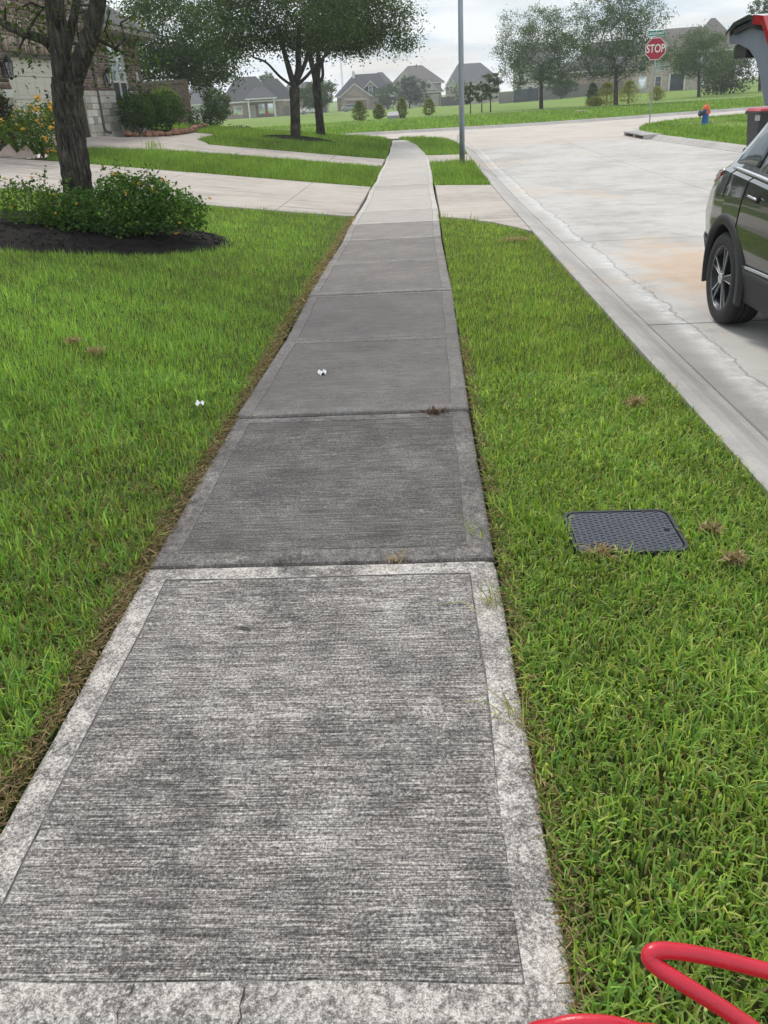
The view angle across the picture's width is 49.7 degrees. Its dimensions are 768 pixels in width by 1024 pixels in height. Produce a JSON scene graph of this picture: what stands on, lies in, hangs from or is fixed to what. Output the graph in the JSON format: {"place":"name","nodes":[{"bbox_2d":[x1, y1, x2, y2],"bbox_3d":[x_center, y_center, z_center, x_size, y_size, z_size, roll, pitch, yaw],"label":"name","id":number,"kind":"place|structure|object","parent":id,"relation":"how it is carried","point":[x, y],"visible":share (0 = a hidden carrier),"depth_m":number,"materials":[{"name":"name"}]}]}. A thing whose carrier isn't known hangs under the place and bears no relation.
{"place":"outdoors","nodes":[
{"label":"outdoors","id":0,"kind":"place"},
{"bbox_2d":[0,144,16,156],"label":"edging stone","id":1,"kind":"object","parent":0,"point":[7,150],"visible":1,"depth_m":18.30,"materials":[{"name":"stone"}]},
{"bbox_2d":[123,133,216,144],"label":"front path","id":2,"kind":"structure","parent":0,"point":[190,138],"depth_m":26.51,"materials":[{"name":"concrete"}]},
{"bbox_2d":[0,187,351,821],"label":"front lawn","id":3,"kind":"structure","parent":0,"point":[29,771],"depth_m":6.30,"materials":[{"name":"plant"}]},
{"bbox_2d":[84,344,105,354],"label":"dry clump","id":4,"kind":"object","parent":3,"relation":"on","point":[95,350],"visible":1,"depth_m":5.56,"materials":[{"name":"brown plant"}]},
{"bbox_2d":[0,210,232,254],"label":"mulch bed","id":5,"kind":"object","parent":3,"relation":"on","point":[39,236],"visible":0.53,"depth_m":9.39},
{"bbox_2d":[0,165,96,225],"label":"lantana shrub","id":6,"kind":"object","parent":5,"relation":"on","point":[36,210],"visible":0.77,"depth_m":9.74,"materials":[{"name":"green plant"}]},
{"bbox_2d":[0,0,187,222],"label":"oak tree","id":7,"kind":"object","parent":5,"relation":"on","point":[69,69],"visible":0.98,"depth_m":9.59,"materials":[{"name":"green plant"}]},
{"bbox_2d":[36,158,213,238],"bbox_3d":[-3.075,-3.649,9.668,2.164,0.903,1.156,-2,27,3],"label":"lantana shrub","id":8,"kind":"object","parent":5,"relation":"on","point":[156,197],"visible":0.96,"depth_m":9.57,"materials":[{"name":"green plant"}]},
{"bbox_2d":[0,364,250,800],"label":"grass","id":9,"kind":"structure","parent":3,"relation":"on","point":[113,445],"depth_m":3.65,"materials":[{"name":"green plant"}]},
{"bbox_2d":[0,341,281,834],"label":"thatch","id":10,"kind":"object","parent":3,"relation":"on","point":[108,622],"visible":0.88,"depth_m":2.84,"materials":[{"name":"brown plant"}]},
{"bbox_2d":[265,215,356,345],"bbox_3d":[-0.655,-2.979,9.671,0.192,0.136,8.038,-2,27,3],"label":"thatch","id":11,"kind":"object","parent":3,"relation":"on","point":[313,279],"visible":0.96,"depth_m":8.04,"materials":[{"name":"brown plant"}]},
{"bbox_2d":[0,158,370,217],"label":"driveway","id":12,"kind":"structure","parent":0,"point":[288,196],"depth_m":15.59,"materials":[{"name":"concrete"}]},
{"bbox_2d":[34,136,384,166],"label":"driveway","id":13,"kind":"structure","parent":0,"point":[107,141],"depth_m":24.08,"materials":[{"name":"concrete"}]},
{"bbox_2d":[0,0,155,159],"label":"brick house","id":14,"kind":"structure","parent":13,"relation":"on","point":[100,118],"depth_m":24.52,"materials":[{"name":"brick"}]},
{"bbox_2d":[8,56,82,143],"bbox_3d":[-9.056,-11.012,22.185,0.084,2.130,4.760,-2,27,3],"label":"garage door","id":15,"kind":"structure","parent":14,"relation":"in","point":[43,80],"depth_m":21.31,"materials":[{"name":"beige metal"}]},
{"bbox_2d":[107,43,128,108],"bbox_3d":[-8.730,-14.271,27.198,0.095,1.900,1.540,-2,27,3],"label":"window","id":16,"kind":"structure","parent":14,"relation":"in","point":[119,84],"depth_m":27.23,"materials":[{"name":"white glass"}]},
{"bbox_2d":[47,159,377,187],"bbox_3d":[-3.999,-8.562,20.415,7.660,0.950,5.490,-2,27,3],"label":"lawn strip","id":17,"kind":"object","parent":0,"point":[223,173],"visible":0.13,"depth_m":18.33,"materials":[{"name":"plant"}]},
{"bbox_2d":[11,146,37,158],"bbox_3d":[-7.943,-7.955,18.308,0.592,0.256,0.160,-2,27,3],"label":"edging stone","id":18,"kind":"object","parent":17,"relation":"on","point":[21,153],"visible":1,"depth_m":18.28,"materials":[{"name":"grey stone"}]},
{"bbox_2d":[0,91,57,157],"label":"flower bush","id":19,"kind":"object","parent":17,"relation":"on","point":[23,125],"visible":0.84,"depth_m":18.21,"materials":[{"name":"green plant"}]},
{"bbox_2d":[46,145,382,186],"bbox_3d":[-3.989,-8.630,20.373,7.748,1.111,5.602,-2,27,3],"label":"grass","id":20,"kind":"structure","parent":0,"point":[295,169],"depth_m":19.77,"materials":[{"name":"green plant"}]},
{"bbox_2d":[150,122,391,159],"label":"corner lawn","id":21,"kind":"structure","parent":0,"point":[163,130],"depth_m":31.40,"materials":[{"name":"plant"}]},
{"bbox_2d":[114,81,156,136],"bbox_3d":[-7.920,-12.817,26.373,1.569,1.606,1.586,11,30,26],"label":"hedge shrub","id":22,"kind":"object","parent":21,"relation":"on","point":[131,119],"visible":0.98,"depth_m":26.22,"materials":[{"name":"green plant"}]},
{"bbox_2d":[131,83,172,130],"bbox_3d":[-7.766,-13.499,27.801,1.479,1.522,1.755,-17,30,-25],"label":"hedge shrub","id":23,"kind":"object","parent":21,"relation":"on","point":[161,109],"visible":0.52,"depth_m":27.67,"materials":[{"name":"green plant"}]},
{"bbox_2d":[152,80,178,128],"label":"hedge shrub","id":24,"kind":"object","parent":21,"relation":"on","point":[167,87],"visible":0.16,"depth_m":30.15,"materials":[{"name":"green plant"}]},
{"bbox_2d":[142,79,192,123],"bbox_3d":[-10.396,-17.375,35.616,4.250,1.935,0.130,-2,27,3],"label":"wooden fence","id":25,"kind":"object","parent":21,"relation":"on","point":[181,88],"visible":0.18,"depth_m":35.24,"materials":[{"name":"brown wood"}]},
{"bbox_2d":[153,87,188,131],"bbox_3d":[-7.677,-14.230,29.358,1.557,1.417,1.848,-17,30,-25],"label":"hedge shrub","id":26,"kind":"object","parent":21,"relation":"on","point":[175,111],"visible":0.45,"depth_m":29.20,"materials":[{"name":"green plant"}]},
{"bbox_2d":[185,107,208,125],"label":"round shrub","id":27,"kind":"object","parent":21,"relation":"on","point":[196,114],"visible":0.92,"depth_m":32.37,"materials":[{"name":"green plant"}]},
{"bbox_2d":[200,88,223,125],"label":"shrub","id":28,"kind":"object","parent":21,"relation":"on","point":[210,121],"visible":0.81,"depth_m":36.77,"materials":[{"name":"green plant"}]},
{"bbox_2d":[262,134,334,142],"bbox_3d":[-3.143,-13.713,30.513,2.756,0.408,2.048,-2,27,3],"label":"mulch bed","id":29,"kind":"object","parent":21,"relation":"on","point":[305,138],"visible":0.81,"depth_m":30.14,"materials":[{"name":"black soil"}]},
{"bbox_2d":[157,0,379,138],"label":"oak tree","id":30,"kind":"object","parent":29,"relation":"on","point":[275,35],"visible":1,"depth_m":28.03,"materials":[{"name":"green plant"}]},
{"bbox_2d":[279,0,434,134],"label":"oak tree","id":31,"kind":"object","parent":21,"relation":"on","point":[382,32],"visible":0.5,"depth_m":32.27,"materials":[{"name":"green plant"}]},
{"bbox_2d":[0,140,577,1023],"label":"sidewalk","id":32,"kind":"structure","parent":0,"point":[282,776],"depth_m":2.23,"materials":[{"name":"concrete"}]},
{"bbox_2d":[432,577,507,611],"bbox_3d":[0.296,0.273,2.778,0.240,0.134,0.132,-16,29,-23],"label":"grass tuft","id":33,"kind":"object","parent":32,"relation":"on","point":[490,599],"visible":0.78,"depth_m":2.79,"materials":[{"name":"green plant"}]},
{"bbox_2d":[462,680,527,732],"bbox_3d":[0.285,0.527,2.267,0.211,0.124,0.144,-2,27,3],"label":"grass tuft","id":34,"kind":"object","parent":32,"relation":"on","point":[509,708],"visible":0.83,"depth_m":2.27,"materials":[{"name":"plant"}]},
{"bbox_2d":[528,941,767,1023],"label":"garden hose","id":35,"kind":"object","parent":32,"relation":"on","point":[655,954],"visible":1,"depth_m":1.34,"materials":[{"name":"red rubber"}]},
{"bbox_2d":[0,77,757,873],"bbox_3d":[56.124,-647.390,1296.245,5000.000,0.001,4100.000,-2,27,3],"label":"ground","id":36,"kind":"structure","parent":0,"point":[16,801],"depth_m":6.77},
{"bbox_2d":[0,87,17,151],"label":"dark bush","id":37,"kind":"object","parent":36,"relation":"on","point":[6,108],"visible":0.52,"depth_m":18.88,"materials":[{"name":"green plant"}]},
{"bbox_2d":[37,110,745,157],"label":"street","id":38,"kind":"structure","parent":0,"point":[609,130],"depth_m":37.99,"materials":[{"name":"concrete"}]},
{"bbox_2d":[26,139,767,498],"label":"kerb","id":39,"kind":"structure","parent":38,"relation":"on","point":[742,437],"depth_m":5.53,"materials":[{"name":"concrete"}]},
{"bbox_2d":[346,106,767,135],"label":"kerb","id":40,"kind":"structure","parent":38,"relation":"on","point":[543,123],"depth_m":45.55,"materials":[{"name":"concrete"}]},
{"bbox_2d":[632,127,746,152],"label":"kerb","id":41,"kind":"structure","parent":38,"relation":"on","point":[708,144],"depth_m":25.73,"materials":[{"name":"concrete"}]},
{"bbox_2d":[106,0,767,100],"label":"sky","id":42,"kind":"structure","parent":0,"point":[479,16],"materials":[{"name":"white"}]},
{"bbox_2d":[426,154,468,166],"bbox_3d":[1.896,-10.368,24.495,1.293,0.188,2.992,-2,27,3],"label":"driveway apron","id":43,"kind":"object","parent":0,"point":[438,157],"visible":0.44,"depth_m":24.79,"materials":[{"name":"concrete"}]},
{"bbox_2d":[188,79,765,133],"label":"grass field","id":44,"kind":"structure","parent":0,"point":[334,114],"depth_m":91.47,"materials":[{"name":"green plant"}]},
{"bbox_2d":[108,0,270,107],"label":"broad tree","id":45,"kind":"object","parent":44,"relation":"on","point":[198,74],"visible":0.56,"depth_m":38.23,"materials":[{"name":"green plant"}]},
{"bbox_2d":[189,86,220,119],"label":"grey house","id":46,"kind":"structure","parent":44,"relation":"on","point":[196,101],"depth_m":189.47,"materials":[{"name":"stone"}]},
{"bbox_2d":[201,89,236,123],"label":"pale tree","id":47,"kind":"object","parent":44,"relation":"on","point":[224,105],"visible":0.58,"depth_m":57.99,"materials":[{"name":"green plant"}]},
{"bbox_2d":[221,76,289,119],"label":"porch house","id":48,"kind":"structure","parent":44,"relation":"on","point":[256,97],"depth_m":153.75,"materials":[{"name":"grey brick"}]},
{"bbox_2d":[283,82,328,113],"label":"house","id":49,"kind":"structure","parent":44,"relation":"on","point":[287,103],"depth_m":192.07,"materials":[{"name":"brick"}]},
{"bbox_2d":[298,79,338,110],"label":"round tree","id":50,"kind":"object","parent":44,"relation":"on","point":[327,88],"visible":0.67,"depth_m":113.18,"materials":[{"name":"green plant"}]},
{"bbox_2d":[351,100,368,120],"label":"cypress shrub","id":51,"kind":"object","parent":44,"relation":"on","point":[358,111],"visible":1,"depth_m":66.74,"materials":[{"name":"green plant"}]},
{"bbox_2d":[334,71,391,110],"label":"gabled house","id":52,"kind":"structure","parent":44,"relation":"on","point":[356,87],"depth_m":203.06,"materials":[{"name":"brick"}]},
{"bbox_2d":[346,98,366,110],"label":"garage door","id":53,"kind":"structure","parent":52,"relation":"in","point":[350,101],"depth_m":201.52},
{"bbox_2d":[372,103,386,118],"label":"cypress shrub","id":54,"kind":"object","parent":44,"relation":"on","point":[378,111],"visible":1,"depth_m":69.63,"materials":[{"name":"green plant"}]},
{"bbox_2d":[371,82,400,109],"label":"round tree","id":55,"kind":"object","parent":44,"relation":"on","point":[384,98],"visible":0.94,"depth_m":164.54,"materials":[{"name":"green plant"}]},
{"bbox_2d":[396,96,408,116],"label":"cypress shrub","id":56,"kind":"object","parent":44,"relation":"on","point":[400,103],"visible":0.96,"depth_m":70.15,"materials":[{"name":"green plant"}]},
{"bbox_2d":[393,75,430,108],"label":"round tree","id":57,"kind":"object","parent":44,"relation":"on","point":[405,92],"visible":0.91,"depth_m":168.49,"materials":[{"name":"green plant"}]},
{"bbox_2d":[391,65,444,107],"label":"stepped house","id":58,"kind":"structure","parent":44,"relation":"on","point":[422,73],"depth_m":198.94,"materials":[{"name":"grey brick"}]},
{"bbox_2d":[422,97,435,115],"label":"cypress shrub","id":59,"kind":"object","parent":44,"relation":"on","point":[431,104],"visible":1,"depth_m":71.85,"materials":[{"name":"green plant"}]},
{"bbox_2d":[441,96,458,105],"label":"board fence","id":60,"kind":"object","parent":44,"relation":"on","point":[446,101],"visible":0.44,"depth_m":185.01,"materials":[{"name":"wood"}]},
{"bbox_2d":[450,81,468,101],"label":"round tree","id":61,"kind":"object","parent":44,"relation":"on","point":[456,91],"visible":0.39,"depth_m":159.78,"materials":[{"name":"green plant"}]},
{"bbox_2d":[464,82,479,113],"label":"young tree","id":62,"kind":"object","parent":44,"relation":"on","point":[468,98],"visible":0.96,"depth_m":70.63,"materials":[{"name":"green plant"}]},
{"bbox_2d":[443,63,503,104],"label":"hip house","id":63,"kind":"structure","parent":44,"relation":"on","point":[474,73],"depth_m":188.46,"materials":[{"name":"beige brick"}]},
{"bbox_2d":[473,81,490,111],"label":"young tree","id":64,"kind":"object","parent":44,"relation":"on","point":[479,100],"visible":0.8,"depth_m":73.52,"materials":[{"name":"green plant"}]},
{"bbox_2d":[478,73,502,111],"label":"young tree","id":65,"kind":"object","parent":44,"relation":"on","point":[490,79],"visible":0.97,"depth_m":73.33,"materials":[{"name":"green plant"}]},
{"bbox_2d":[247,95,764,133],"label":"grass","id":66,"kind":"structure","parent":44,"relation":"on","point":[520,116],"depth_m":54.82,"materials":[{"name":"green plant"}]},
{"bbox_2d":[499,91,513,103],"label":"board fence","id":67,"kind":"object","parent":44,"relation":"on","point":[503,97],"visible":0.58,"depth_m":141.89,"materials":[{"name":"wood"}]},
{"bbox_2d":[514,88,537,102],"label":"board fence","id":68,"kind":"object","parent":44,"relation":"on","point":[531,94],"visible":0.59,"depth_m":137.34,"materials":[{"name":"grey wood"}]},
{"bbox_2d":[512,42,572,100],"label":"pale house","id":69,"kind":"structure","parent":44,"relation":"on","point":[530,85],"depth_m":150.75,"materials":[{"name":"stone"}]},
{"bbox_2d":[488,0,598,108],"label":"oak tree","id":70,"kind":"object","parent":44,"relation":"on","point":[540,72],"visible":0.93,"depth_m":72.17,"materials":[{"name":"green plant"}]},
{"bbox_2d":[538,74,579,98],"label":"round tree","id":71,"kind":"object","parent":44,"relation":"on","point":[560,92],"visible":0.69,"depth_m":130.38,"materials":[{"name":"green plant"}]},
{"bbox_2d":[538,81,622,100],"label":"board fence","id":72,"kind":"object","parent":44,"relation":"on","point":[583,90],"visible":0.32,"depth_m":136.38,"materials":[{"name":"grey wood"}]},
{"bbox_2d":[584,83,597,103],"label":"cypress shrub","id":73,"kind":"object","parent":44,"relation":"on","point":[590,94],"visible":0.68,"depth_m":72.91,"materials":[{"name":"green plant"}]},
{"bbox_2d":[585,97,606,105],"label":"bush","id":74,"kind":"object","parent":44,"relation":"on","point":[597,101],"visible":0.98,"depth_m":70.88,"materials":[{"name":"green plant"}]},
{"bbox_2d":[567,40,640,88],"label":"long house","id":75,"kind":"structure","parent":44,"relation":"on","point":[586,81],"depth_m":145.05,"materials":[{"name":"brick"}]},
{"bbox_2d":[594,82,620,104],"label":"cypress shrub","id":76,"kind":"object","parent":44,"relation":"on","point":[604,88],"visible":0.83,"depth_m":71.87,"materials":[{"name":"green plant"}]},
{"bbox_2d":[554,0,679,105],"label":"oak tree","id":77,"kind":"object","parent":44,"relation":"on","point":[613,47],"visible":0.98,"depth_m":67.97,"materials":[{"name":"green plant"}]},
{"bbox_2d":[618,80,641,103],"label":"cypress shrub","id":78,"kind":"object","parent":44,"relation":"on","point":[627,90],"visible":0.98,"depth_m":72.98,"materials":[{"name":"green plant"}]},
{"bbox_2d":[646,86,665,100],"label":"cypress shrub","id":79,"kind":"object","parent":44,"relation":"on","point":[658,91],"visible":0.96,"depth_m":80.54,"materials":[{"name":"green plant"}]},
{"bbox_2d":[631,18,736,93],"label":"tan house","id":80,"kind":"structure","parent":44,"relation":"on","point":[664,82],"depth_m":123.75,"materials":[{"name":"brick"}]},
{"bbox_2d":[638,76,646,88],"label":"window","id":81,"kind":"structure","parent":80,"relation":"in","point":[642,81],"depth_m":124.94,"materials":[{"name":"white glass"}]},
{"bbox_2d":[651,19,747,96],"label":"oak tree","id":82,"kind":"object","parent":44,"relation":"on","point":[684,63],"visible":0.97,"depth_m":82.99,"materials":[{"name":"green plant"}]},
{"bbox_2d":[700,50,758,94],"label":"bush","id":83,"kind":"object","parent":44,"relation":"on","point":[726,84],"visible":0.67,"depth_m":89.33,"materials":[{"name":"green plant"}]},
{"bbox_2d":[746,0,767,91],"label":"tall tree","id":84,"kind":"object","parent":44,"relation":"on","point":[758,7],"visible":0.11,"depth_m":89.11,"materials":[{"name":"green plant"}]},
{"bbox_2d":[435,185,531,233],"bbox_3d":[1.521,-5.225,14.249,1.161,0.211,7.234,-2,27,3],"label":"driveway apron","id":85,"kind":"object","parent":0,"point":[487,203],"visible":0.89,"depth_m":13.91,"materials":[{"name":"concrete"}]},
{"bbox_2d":[440,219,767,1023],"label":"verge","id":86,"kind":"structure","parent":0,"point":[664,851],"depth_m":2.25,"materials":[{"name":"plant"}]},
{"bbox_2d":[485,235,535,241],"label":"dry clump","id":87,"kind":"object","parent":86,"relation":"on","point":[515,237],"visible":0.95,"depth_m":10.31,"materials":[{"name":"brown plant"}]},
{"bbox_2d":[498,492,558,541],"bbox_3d":[0.605,-0.011,3.321,0.245,0.140,0.243,-26,34,-38],"label":"grass tuft","id":88,"kind":"object","parent":86,"relation":"on","point":[534,510],"visible":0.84,"depth_m":3.33,"materials":[{"name":"green plant"}]},
{"bbox_2d":[457,334,616,1013],"bbox_3d":[0.468,-0.040,3.498,0.136,0.104,5.787,-2,27,3],"label":"thatch","id":89,"kind":"object","parent":86,"relation":"on","point":[570,898],"visible":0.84,"depth_m":2.08,"materials":[{"name":"brown plant"}]},
{"bbox_2d":[440,216,661,378],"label":"grass","id":90,"kind":"structure","parent":86,"relation":"on","point":[571,341],"depth_m":6.70,"materials":[{"name":"green plant"}]},
{"bbox_2d":[541,512,573,542],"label":"grass tuft","id":91,"kind":"object","parent":86,"relation":"on","point":[557,532],"visible":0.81,"depth_m":3.21,"materials":[{"name":"green plant"}]},
{"bbox_2d":[578,538,628,564],"bbox_3d":[0.811,0.148,3.063,0.200,0.067,0.164,-2,27,3],"label":"dry clump","id":92,"kind":"object","parent":86,"relation":"on","point":[601,553],"visible":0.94,"depth_m":3.07,"materials":[{"name":"brown plant"}]},
{"bbox_2d":[563,509,688,560],"bbox_3d":[0.935,0.128,3.255,0.424,0.133,0.344,-2,27,3],"label":"meter box","id":93,"kind":"object","parent":86,"relation":"on","point":[650,530],"visible":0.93,"depth_m":3.22,"materials":[{"name":"black plastic"}]},
{"bbox_2d":[619,394,649,407],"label":"dry clump","id":94,"kind":"object","parent":86,"relation":"on","point":[633,400],"visible":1,"depth_m":4.57,"materials":[{"name":"brown plant"}]},
{"bbox_2d":[693,516,727,537],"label":"dry clump","id":95,"kind":"object","parent":86,"relation":"on","point":[714,526],"visible":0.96,"depth_m":3.19,"materials":[{"name":"brown plant"}]},
{"bbox_2d":[717,547,750,567],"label":"dry clump","id":96,"kind":"object","parent":86,"relation":"on","point":[736,557],"visible":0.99,"depth_m":2.98,"materials":[{"name":"brown plant"}]},
{"bbox_2d":[470,139,767,439],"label":"street","id":97,"kind":"structure","parent":0,"point":[623,221],"depth_m":11.72,"materials":[{"name":"concrete"}]},
{"bbox_2d":[623,130,658,139],"bbox_3d":[9.617,-14.053,30.939,0.660,0.195,3.320,-2,27,3],"label":"storm drain","id":98,"kind":"object","parent":97,"relation":"on","point":[645,135],"visible":0.73,"depth_m":30.57,"materials":[{"name":"concrete"}]},
{"bbox_2d":[701,13,767,323],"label":"parked suv","id":99,"kind":"object","parent":97,"relation":"on","point":[735,269],"visible":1,"depth_m":6.25,"materials":[{"name":"grey paint"}]},
{"bbox_2d":[743,107,767,150],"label":"wheeled bin","id":100,"kind":"object","parent":97,"relation":"on","point":[757,119],"visible":0.65,"depth_m":21.19,"materials":[{"name":"grey plastic"}]},
{"bbox_2d":[645,30,665,122],"bbox_3d":[11.988,-19.284,36.959,0.857,3.784,0.076,4,27,14],"label":"stop sign","id":101,"kind":"object","parent":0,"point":[655,49],"visible":1,"depth_m":36.39,"materials":[{"name":"metal"}]},
{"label":"verge","id":102,"kind":"structure","parent":0,"visible":0},
{"bbox_2d":[430,157,490,185],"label":"grass","id":103,"kind":"structure","parent":102,"relation":"on","point":[446,172],"depth_m":19.25,"materials":[{"name":"green plant"}]},
{"bbox_2d":[457,0,464,164],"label":"lamp post","id":104,"kind":"object","parent":102,"relation":"on","point":[461,87],"visible":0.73,"depth_m":21.20,"materials":[{"name":"grey metal"}]},
{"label":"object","id":105,"kind":"structure","parent":0,"visible":0},
{"bbox_2d":[639,113,746,144],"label":"grass","id":106,"kind":"structure","parent":105,"relation":"on","point":[731,132],"depth_m":30.80,"materials":[{"name":"green plant"}]},
{"bbox_2d":[698,103,710,123],"bbox_3d":[12.863,-15.930,33.268,0.466,0.848,0.411,-6,27,-6],"label":"fire hydrant","id":107,"kind":"object","parent":105,"relation":"on","point":[705,113],"visible":0.96,"depth_m":33.19,"materials":[{"name":"blue metal"}]},
{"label":"verge","id":108,"kind":"structure","parent":0,"visible":0},
{"bbox_2d":[398,134,466,154],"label":"grass","id":109,"kind":"structure","parent":108,"relation":"on","point":[434,145],"depth_m":29.54,"materials":[{"name":"green plant"}]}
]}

